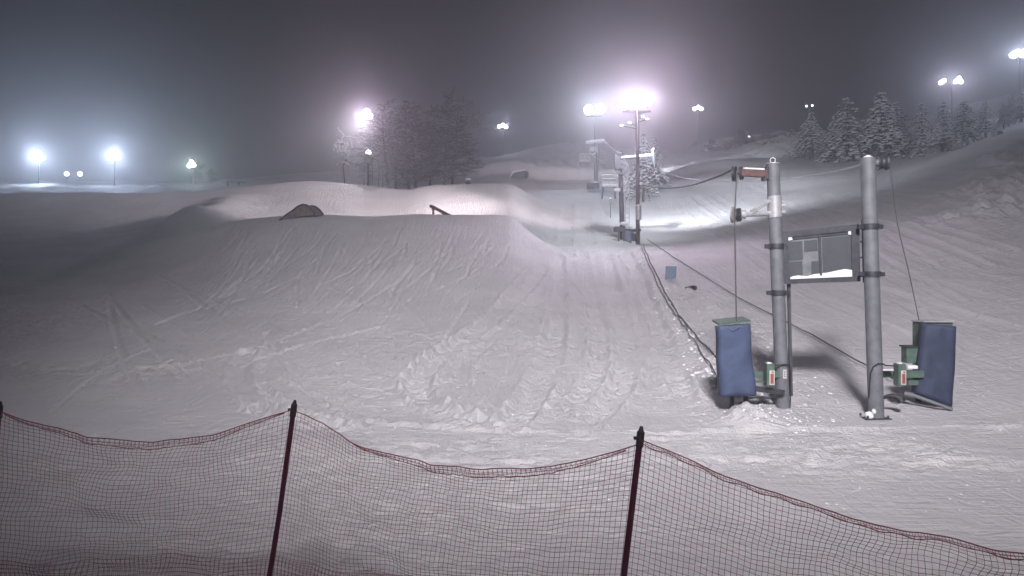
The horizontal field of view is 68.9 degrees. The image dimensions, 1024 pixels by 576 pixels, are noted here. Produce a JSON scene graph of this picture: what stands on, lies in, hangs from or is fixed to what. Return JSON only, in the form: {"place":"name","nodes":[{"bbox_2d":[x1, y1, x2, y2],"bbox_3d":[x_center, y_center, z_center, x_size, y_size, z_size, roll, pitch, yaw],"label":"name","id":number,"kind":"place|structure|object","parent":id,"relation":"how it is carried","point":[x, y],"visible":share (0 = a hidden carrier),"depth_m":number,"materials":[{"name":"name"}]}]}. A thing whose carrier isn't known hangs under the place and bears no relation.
{"place":"outdoors","nodes":[
{"label":"outdoors","id":0,"kind":"place"},
{"bbox_2d":[0,91,1023,575],"bbox_3d":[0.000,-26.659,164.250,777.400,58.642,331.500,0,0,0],"label":"ground","id":1,"kind":"structure","parent":0,"point":[224,261],"depth_m":18.70,"materials":[{"name":"white snow"}]},
{"bbox_2d":[32,150,44,183],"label":"floodlight mast","id":2,"kind":"object","parent":1,"relation":"on","point":[37,154],"visible":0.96,"depth_m":129.97,"materials":[{"name":"metal"}]},
{"bbox_2d":[107,150,120,185],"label":"floodlight mast","id":3,"kind":"object","parent":1,"relation":"on","point":[115,155],"visible":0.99,"depth_m":124.95,"materials":[{"name":"metal"}]},
{"bbox_2d":[187,160,195,183],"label":"floodlight mast","id":4,"kind":"object","parent":1,"relation":"on","point":[191,164],"visible":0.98,"depth_m":139.97,"materials":[{"name":"metal"}]},
{"bbox_2d":[186,158,205,183],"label":"bare tree","id":5,"kind":"object","parent":1,"relation":"on","point":[196,172],"visible":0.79,"depth_m":141.76,"materials":[{"name":"grey plant"}]},
{"bbox_2d":[206,169,216,182],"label":"bare tree","id":6,"kind":"object","parent":1,"relation":"on","point":[211,174],"visible":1,"depth_m":141.82,"materials":[{"name":"grey plant"}]},
{"bbox_2d":[279,203,323,219],"bbox_3d":[-10.718,-3.804,38.050,2.116,0.929,0.810,0,0,0],"label":"jump box","id":7,"kind":"object","parent":1,"relation":"on","point":[303,210],"visible":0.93,"depth_m":37.70,"materials":[{"name":"grey wood"}]},
{"bbox_2d":[333,128,359,182],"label":"crooked tree","id":8,"kind":"object","parent":1,"relation":"on","point":[341,146],"visible":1,"depth_m":79.92,"materials":[{"name":"white plant"}]},
{"bbox_2d":[360,168,366,184],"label":"frosted sapling","id":9,"kind":"object","parent":1,"relation":"on","point":[364,183],"visible":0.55,"depth_m":69.97,"materials":[{"name":"grey plant"}]},
{"bbox_2d":[359,154,372,185],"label":"snow gun","id":10,"kind":"object","parent":1,"relation":"on","point":[368,159],"visible":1,"depth_m":68.80,"materials":[{"name":"white metal"}]},
{"bbox_2d":[359,108,372,185],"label":"floodlight mast","id":11,"kind":"object","parent":1,"relation":"on","point":[362,114],"visible":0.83,"depth_m":87.92,"materials":[{"name":"metal"}]},
{"bbox_2d":[369,159,376,185],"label":"frosted sapling","id":12,"kind":"object","parent":1,"relation":"on","point":[372,173],"visible":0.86,"depth_m":69.47,"materials":[{"name":"grey plant"}]},
{"bbox_2d":[374,163,382,186],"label":"frosted sapling","id":13,"kind":"object","parent":1,"relation":"on","point":[378,175],"visible":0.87,"depth_m":69.96,"materials":[{"name":"grey plant"}]},
{"bbox_2d":[331,98,428,186],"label":"bare tree","id":14,"kind":"object","parent":1,"relation":"on","point":[377,124],"visible":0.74,"depth_m":87.26,"materials":[{"name":"grey plant"}]},
{"bbox_2d":[350,104,415,188],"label":"bare tree","id":15,"kind":"object","parent":1,"relation":"on","point":[395,183],"visible":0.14,"depth_m":103.93,"materials":[{"name":"grey plant"}]},
{"bbox_2d":[379,163,386,186],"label":"frosted sapling","id":16,"kind":"object","parent":1,"relation":"on","point":[382,183],"visible":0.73,"depth_m":70.46,"materials":[{"name":"grey plant"}]},
{"bbox_2d":[384,165,390,187],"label":"frosted sapling","id":17,"kind":"object","parent":1,"relation":"on","point":[388,175],"visible":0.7,"depth_m":71.97,"materials":[{"name":"grey plant"}]},
{"bbox_2d":[376,112,448,187],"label":"bare tree","id":18,"kind":"object","parent":1,"relation":"on","point":[400,160],"visible":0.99,"depth_m":83.31,"materials":[{"name":"grey plant"}]},
{"bbox_2d":[377,99,451,188],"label":"bare tree","id":19,"kind":"object","parent":1,"relation":"on","point":[402,109],"visible":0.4,"depth_m":91.23,"materials":[{"name":"grey plant"}]},
{"bbox_2d":[400,103,454,185],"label":"bare tree","id":20,"kind":"object","parent":1,"relation":"on","point":[428,111],"visible":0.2,"depth_m":99.34,"materials":[{"name":"grey plant"}]},
{"bbox_2d":[429,205,450,214],"bbox_3d":[-3.739,-3.837,39.964,0.444,0.933,3.067,0,0,22],"label":"slide rail","id":21,"kind":"object","parent":1,"relation":"on","point":[433,207],"visible":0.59,"depth_m":39.29,"materials":[{"name":"black metal"}]},
{"bbox_2d":[419,122,474,184],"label":"bare tree","id":22,"kind":"object","parent":1,"relation":"on","point":[455,165],"visible":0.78,"depth_m":92.18,"materials":[{"name":"grey plant"}]},
{"bbox_2d":[414,86,491,183],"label":"bare tree","id":23,"kind":"object","parent":1,"relation":"on","point":[449,108],"visible":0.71,"depth_m":95.95,"materials":[{"name":"grey plant"}]},
{"bbox_2d":[497,123,507,154],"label":"floodlight mast","id":24,"kind":"object","parent":1,"relation":"on","point":[502,125],"visible":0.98,"depth_m":167.96,"materials":[{"name":"metal"}]},
{"bbox_2d":[0,400,1023,575],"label":"safety fence","id":25,"kind":"object","parent":1,"relation":"on","point":[640,441],"visible":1,"depth_m":5.41,"materials":[{"name":"red"}]},
{"bbox_2d":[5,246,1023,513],"bbox_3d":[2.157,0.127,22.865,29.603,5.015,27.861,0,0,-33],"label":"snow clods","id":26,"kind":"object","parent":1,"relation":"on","point":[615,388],"visible":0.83,"depth_m":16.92,"materials":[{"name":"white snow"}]},
{"bbox_2d":[509,169,528,178],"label":"ramp","id":27,"kind":"structure","parent":1,"relation":"on","point":[521,174],"depth_m":118.00,"materials":[{"name":"white snow"}]},
{"bbox_2d":[579,153,589,165],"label":"platform","id":28,"kind":"structure","parent":1,"relation":"on","point":[584,160],"depth_m":121.95,"materials":[{"name":"white"}]},
{"bbox_2d":[584,103,605,139],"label":"floodlight mast","id":29,"kind":"object","parent":1,"relation":"on","point":[600,108],"visible":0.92,"depth_m":72.95,"materials":[{"name":"metal"}]},
{"bbox_2d":[586,139,604,188],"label":"tow tower","id":30,"kind":"structure","parent":1,"relation":"on","point":[594,183],"depth_m":69.86,"materials":[{"name":"white metal"}]},
{"bbox_2d":[600,174,616,198],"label":"platform","id":31,"kind":"structure","parent":1,"relation":"on","point":[608,185],"depth_m":61.50,"materials":[{"name":"white metal"}]},
{"bbox_2d":[609,198,611,217],"bbox_3d":[7.136,-5.634,54.023,0.245,1.753,0.105,0,0,0],"label":"sign board","id":32,"kind":"object","parent":1,"relation":"on","point":[610,201],"visible":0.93,"depth_m":53.98,"materials":[{"name":"metal"}]},
{"bbox_2d":[613,148,655,242],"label":"tow tower","id":33,"kind":"structure","parent":1,"relation":"on","point":[628,235],"depth_m":44.88,"materials":[{"name":"metal"}]},
{"bbox_2d":[655,164,859,181],"bbox_3d":[9.509,-4.763,29.417,3.588,4.588,29.047,0,0,3],"label":"tow rope","id":34,"kind":"object","parent":33,"relation":"hanging from","point":[780,179],"visible":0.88,"depth_m":30.28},
{"bbox_2d":[619,92,652,244],"bbox_3d":[7.062,-6.619,42.569,1.934,9.070,0.478,0,0,0],"label":"floodlight mast","id":35,"kind":"object","parent":1,"relation":"on","point":[626,100],"visible":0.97,"depth_m":42.47,"materials":[{"name":"metal"}]},
{"bbox_2d":[623,132,661,202],"bbox_3d":[10.413,-9.540,60.078,3.034,6.119,3.246,0,0,-14],"label":"conifer tree","id":36,"kind":"object","parent":1,"relation":"on","point":[645,166],"visible":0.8,"depth_m":59.90,"materials":[{"name":"grey plant"}]},
{"bbox_2d":[640,136,670,186],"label":"conifer tree","id":37,"kind":"object","parent":1,"relation":"on","point":[654,145],"visible":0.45,"depth_m":65.78,"materials":[{"name":"white plant"}]},
{"bbox_2d":[665,265,676,279],"bbox_3d":[6.402,-0.481,30.099,0.449,0.859,0.105,0,0,0],"label":"sign board","id":38,"kind":"object","parent":1,"relation":"on","point":[670,274],"visible":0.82,"depth_m":30.05,"materials":[{"name":"blue plastic"}]},
{"bbox_2d":[643,246,715,357],"bbox_3d":[6.003,-0.258,29.749,0.354,4.173,22.792,0,0,5],"label":"tow rope","id":39,"kind":"object","parent":1,"relation":"on","point":[710,350],"visible":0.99,"depth_m":23.29,"materials":[{"name":"grey fabric"}]},
{"bbox_2d":[642,249,716,377],"bbox_3d":[5.658,-0.041,28.181,0.223,4.369,24.159,0,0,6],"label":"tow rope","id":40,"kind":"object","parent":1,"relation":"on","point":[681,322],"visible":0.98,"depth_m":21.60,"materials":[{"name":"grey fabric"}]},
{"bbox_2d":[685,285,696,289],"bbox_3d":[6.693,0.004,27.912,0.405,0.209,0.305,0,0,25],"label":"cloth scrap","id":41,"kind":"object","parent":1,"relation":"on","point":[693,287],"visible":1,"depth_m":27.80,"materials":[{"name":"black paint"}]},
{"bbox_2d":[692,105,702,111],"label":"floodlight mast","id":42,"kind":"object","parent":1,"relation":"on","point":[698,107],"visible":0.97,"depth_m":174.94,"materials":[{"name":"metal"}]},
{"bbox_2d":[704,140,716,149],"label":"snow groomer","id":43,"kind":"object","parent":1,"relation":"on","point":[713,142],"visible":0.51,"depth_m":134.25,"materials":[{"name":"metal"}]},
{"bbox_2d":[701,142,743,151],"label":"brush clump","id":44,"kind":"object","parent":1,"relation":"on","point":[721,148],"visible":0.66,"depth_m":127.63,"materials":[{"name":"grey plant"}]},
{"bbox_2d":[731,130,757,144],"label":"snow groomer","id":45,"kind":"object","parent":1,"relation":"on","point":[744,137],"visible":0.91,"depth_m":131.24,"materials":[{"name":"metal"}]},
{"bbox_2d":[712,316,784,407],"bbox_3d":[4.570,1.526,14.483,1.326,1.937,0.753,0,0,0],"label":"padded tow unit","id":46,"kind":"object","parent":1,"relation":"on","point":[737,374],"visible":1,"depth_m":14.16,"materials":[{"name":"blue fabric"}]},
{"bbox_2d":[729,157,790,408],"bbox_3d":[4.742,-0.001,14.399,1.335,5.081,0.345,0,0,-11],"label":"tow mast","id":47,"kind":"object","parent":1,"relation":"on","point":[769,172],"visible":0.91,"depth_m":14.39,"materials":[{"name":"metal"}]},
{"bbox_2d":[620,169,730,188],"bbox_3d":[5.801,-4.559,29.116,1.039,4.621,29.788,0,0,4],"label":"tow rope","id":48,"kind":"object","parent":47,"relation":"hanging from","point":[726,172],"visible":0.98,"depth_m":24.06,"materials":[{"name":"grey"}]},
{"bbox_2d":[734,169,737,320],"bbox_3d":[4.272,-0.790,14.220,0.052,2.932,0.193,0,0,27],"label":"tow rope","id":49,"kind":"object","parent":47,"relation":"hanging from","point":[735,243],"visible":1,"depth_m":14.18,"materials":[{"name":"grey"}]},
{"bbox_2d":[782,220,863,395],"bbox_3d":[5.990,0.403,14.412,1.522,3.408,0.187,0,0,10],"label":"notice board","id":50,"kind":"object","parent":47,"relation":"attached to","point":[824,255],"visible":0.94,"depth_m":14.37,"materials":[{"name":"metal"}]},
{"bbox_2d":[755,133,779,138],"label":"brush clump","id":51,"kind":"object","parent":1,"relation":"on","point":[762,137],"visible":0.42,"depth_m":139.31,"materials":[{"name":"grey plant"}]},
{"bbox_2d":[647,239,892,378],"bbox_3d":[8.049,-0.370,29.981,0.422,4.948,27.026,0,0,-1],"label":"tow rope","id":52,"kind":"object","parent":1,"relation":"on","point":[771,314],"visible":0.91,"depth_m":22.35,"materials":[{"name":"grey fabric"}]},
{"bbox_2d":[754,138,792,145],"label":"brush clump","id":53,"kind":"object","parent":1,"relation":"on","point":[763,144],"visible":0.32,"depth_m":117.63,"materials":[{"name":"grey plant"}]},
{"bbox_2d":[767,131,795,138],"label":"brush clump","id":54,"kind":"object","parent":1,"relation":"on","point":[777,135],"visible":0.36,"depth_m":127.58,"materials":[{"name":"grey"}]},
{"bbox_2d":[772,129,801,136],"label":"brush clump","id":55,"kind":"object","parent":1,"relation":"on","point":[789,132],"visible":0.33,"depth_m":135.48,"materials":[{"name":"grey plant"}]},
{"bbox_2d":[781,125,810,156],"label":"conifer tree","id":56,"kind":"object","parent":1,"relation":"on","point":[802,131],"visible":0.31,"depth_m":92.10,"materials":[{"name":"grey plant"}]},
{"bbox_2d":[790,112,829,159],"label":"conifer tree","id":57,"kind":"object","parent":1,"relation":"on","point":[812,144],"visible":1,"depth_m":85.90,"materials":[{"name":"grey plant"}]},
{"bbox_2d":[814,115,843,158],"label":"conifer tree","id":58,"kind":"object","parent":1,"relation":"on","point":[833,133],"visible":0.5,"depth_m":87.90,"materials":[{"name":"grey plant"}]},
{"bbox_2d":[815,95,870,162],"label":"conifer tree","id":59,"kind":"object","parent":1,"relation":"on","point":[848,143],"visible":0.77,"depth_m":81.86,"materials":[{"name":"white plant"}]},
{"bbox_2d":[842,122,878,159],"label":"conifer tree","id":60,"kind":"object","parent":1,"relation":"on","point":[873,148],"visible":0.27,"depth_m":83.66,"materials":[{"name":"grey plant"}]},
{"bbox_2d":[857,155,905,419],"bbox_3d":[6.989,0.100,14.100,0.912,5.224,0.400,0,0,0],"label":"tow mast","id":61,"kind":"object","parent":1,"relation":"on","point":[869,227],"visible":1,"depth_m":13.99,"materials":[{"name":"metal"}]},
{"bbox_2d":[889,166,918,319],"bbox_3d":[7.633,-0.897,14.476,1.521,3.089,0.080,0,0,-42],"label":"tow rope","id":62,"kind":"object","parent":61,"relation":"hanging from","point":[901,242],"visible":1,"depth_m":14.29,"materials":[{"name":"grey"}]},
{"bbox_2d":[842,92,921,161],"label":"conifer tree","id":63,"kind":"object","parent":1,"relation":"on","point":[878,134],"visible":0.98,"depth_m":79.45,"materials":[{"name":"white plant"}]},
{"bbox_2d":[875,102,915,155],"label":"conifer tree","id":64,"kind":"object","parent":1,"relation":"on","point":[899,113],"visible":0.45,"depth_m":89.43,"materials":[{"name":"white plant"}]},
{"bbox_2d":[893,103,944,157],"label":"conifer tree","id":65,"kind":"object","parent":1,"relation":"on","point":[920,139],"visible":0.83,"depth_m":79.90,"materials":[{"name":"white plant"}]},
{"bbox_2d":[883,320,955,410],"bbox_3d":[7.919,1.650,14.743,1.647,2.007,1.013,0,0,0],"label":"padded tow unit","id":66,"kind":"object","parent":1,"relation":"on","point":[929,353],"visible":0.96,"depth_m":14.49,"materials":[{"name":"blue fabric"}]},
{"bbox_2d":[909,101,967,157],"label":"conifer tree","id":67,"kind":"object","parent":1,"relation":"on","point":[943,137],"visible":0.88,"depth_m":76.83,"materials":[{"name":"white plant"}]},
{"bbox_2d":[938,76,963,127],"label":"floodlight mast","id":68,"kind":"object","parent":1,"relation":"on","point":[955,81],"visible":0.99,"depth_m":118.01,"materials":[{"name":"metal"}]},
{"bbox_2d":[945,100,984,144],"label":"conifer tree","id":69,"kind":"object","parent":1,"relation":"on","point":[967,125],"visible":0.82,"depth_m":78.60,"materials":[{"name":"white plant"}]},
{"bbox_2d":[968,100,1002,137],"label":"conifer tree","id":70,"kind":"object","parent":1,"relation":"on","point":[984,117],"visible":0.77,"depth_m":79.79,"materials":[{"name":"white plant"}]},
{"bbox_2d":[990,130,1002,136],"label":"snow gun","id":71,"kind":"object","parent":1,"relation":"on","point":[995,133],"visible":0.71,"depth_m":65.79,"materials":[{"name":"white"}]},
{"bbox_2d":[993,103,1014,128],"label":"conifer tree","id":72,"kind":"object","parent":1,"relation":"on","point":[1004,119],"visible":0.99,"depth_m":83.79,"materials":[{"name":"white plant"}]},
{"bbox_2d":[999,94,1016,116],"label":"conifer tree","id":73,"kind":"object","parent":1,"relation":"on","point":[1009,105],"visible":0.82,"depth_m":94.75,"materials":[{"name":"white plant"}]},
{"bbox_2d":[1000,93,1023,125],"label":"conifer tree","id":74,"kind":"object","parent":1,"relation":"on","point":[1019,113],"visible":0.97,"depth_m":83.96,"materials":[{"name":"white plant"}]},
{"bbox_2d":[1009,49,1023,121],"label":"floodlight mast","id":75,"kind":"object","parent":1,"relation":"on","point":[1013,55],"visible":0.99,"depth_m":88.00,"materials":[{"name":"metal"}]},
{"bbox_2d":[0,0,1023,182],"label":"sky","id":76,"kind":"structure","parent":0,"point":[242,89],"materials":[{"name":"grey"}]}
]}

